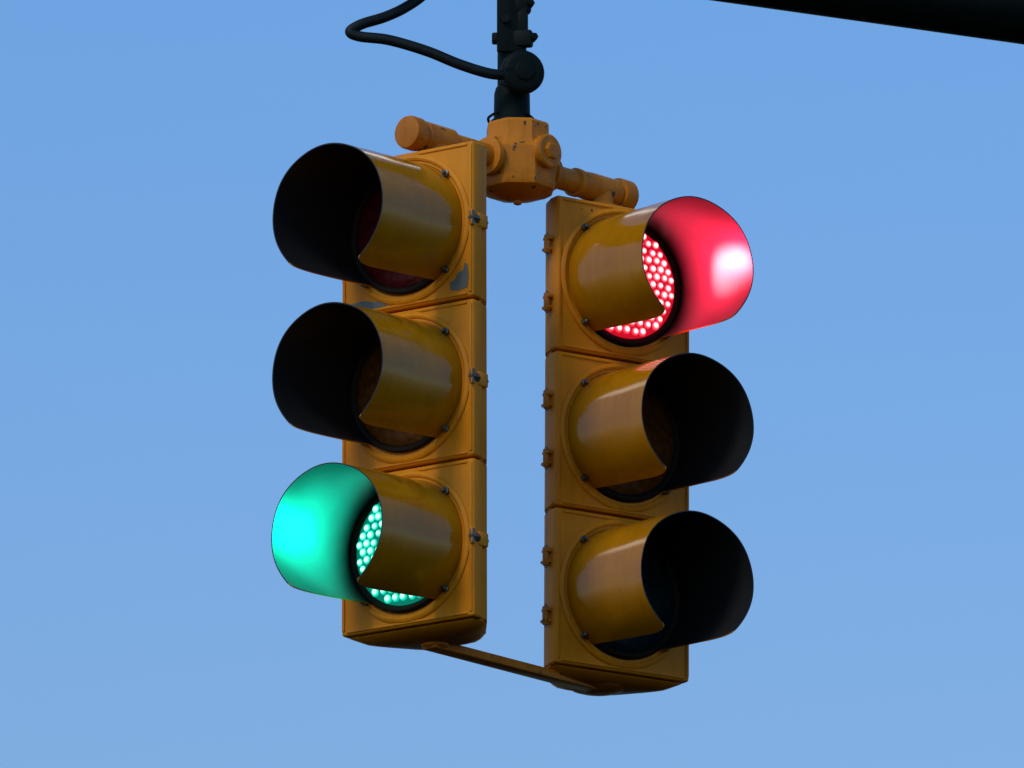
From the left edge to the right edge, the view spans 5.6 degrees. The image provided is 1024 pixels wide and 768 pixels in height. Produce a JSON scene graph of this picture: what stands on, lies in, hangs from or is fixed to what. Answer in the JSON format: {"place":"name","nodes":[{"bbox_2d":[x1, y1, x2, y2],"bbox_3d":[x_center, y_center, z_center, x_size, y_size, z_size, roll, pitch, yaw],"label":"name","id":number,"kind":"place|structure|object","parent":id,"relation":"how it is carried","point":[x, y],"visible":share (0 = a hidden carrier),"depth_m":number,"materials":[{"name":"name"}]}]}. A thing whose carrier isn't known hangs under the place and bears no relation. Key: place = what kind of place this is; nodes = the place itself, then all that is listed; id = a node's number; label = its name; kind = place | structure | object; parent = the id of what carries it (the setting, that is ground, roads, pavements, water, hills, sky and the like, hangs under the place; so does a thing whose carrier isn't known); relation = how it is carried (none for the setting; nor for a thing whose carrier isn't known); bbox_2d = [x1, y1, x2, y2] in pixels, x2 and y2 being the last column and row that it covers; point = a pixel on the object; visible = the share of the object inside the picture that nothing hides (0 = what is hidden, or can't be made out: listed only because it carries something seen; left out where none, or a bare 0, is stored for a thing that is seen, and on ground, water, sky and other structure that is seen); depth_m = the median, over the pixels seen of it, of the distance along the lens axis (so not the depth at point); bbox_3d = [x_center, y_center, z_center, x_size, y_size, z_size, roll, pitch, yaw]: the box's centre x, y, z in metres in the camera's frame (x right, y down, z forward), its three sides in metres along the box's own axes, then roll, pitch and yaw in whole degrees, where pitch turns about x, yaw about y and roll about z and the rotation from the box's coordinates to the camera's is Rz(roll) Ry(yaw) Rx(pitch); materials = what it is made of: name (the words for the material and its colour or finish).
{"place":"outdoors","nodes":[
{"label":"outdoors","id":0,"kind":"place"},
{"bbox_2d":[0,0,1023,767],"label":"sky","id":1,"kind":"structure","parent":0,"point":[871,175],"materials":[{"name":"blue"}]},
{"bbox_2d":[711,0,1023,44],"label":"mast arm","id":2,"kind":"object","parent":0,"point":[1000,20],"visible":1,"depth_m":22.61},
{"bbox_2d":[487,0,543,122],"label":"hanger pipe","id":3,"kind":"object","parent":2,"relation":"hanging from","point":[514,37],"visible":1,"depth_m":22.13,"materials":[{"name":"black metal"}]},
{"bbox_2d":[345,0,503,79],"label":"electrical cable","id":4,"kind":"object","parent":3,"relation":"attached to","point":[353,31],"visible":1,"depth_m":22.08,"materials":[{"name":"rubber"}]},
{"bbox_2d":[395,116,638,208],"bbox_3d":[0.013,-0.465,22.121,0.204,0.178,0.704,-13,-19,40],"label":"mounting bracket","id":5,"kind":"object","parent":3,"relation":"hanging from","point":[523,160],"visible":0.92,"depth_m":22.06,"materials":[{"name":"metal"}]},
{"bbox_2d":[271,141,488,649],"bbox_3d":[-0.254,0.007,21.659,0.360,1.040,0.456,-10,-18,34],"label":"traffic signal","id":6,"kind":"object","parent":5,"relation":"hanging from","point":[380,372],"visible":1,"depth_m":21.62,"materials":[{"name":"yellow paint"}]},
{"bbox_2d":[540,195,753,694],"bbox_3d":[0.263,0.111,22.038,0.360,1.040,0.456,9,-17,-31],"label":"traffic signal","id":7,"kind":"object","parent":5,"relation":"hanging from","point":[648,573],"visible":1,"depth_m":22.01,"materials":[{"name":"yellow paint"}]},
{"bbox_2d":[421,641,623,695],"bbox_3d":[0.012,0.600,21.863,0.120,0.021,0.617,-14,-20,42],"label":"tie bar","id":8,"kind":"object","parent":7,"relation":"attached to","point":[495,661],"visible":1,"depth_m":21.83,"materials":[{"name":"paint"}]}
]}

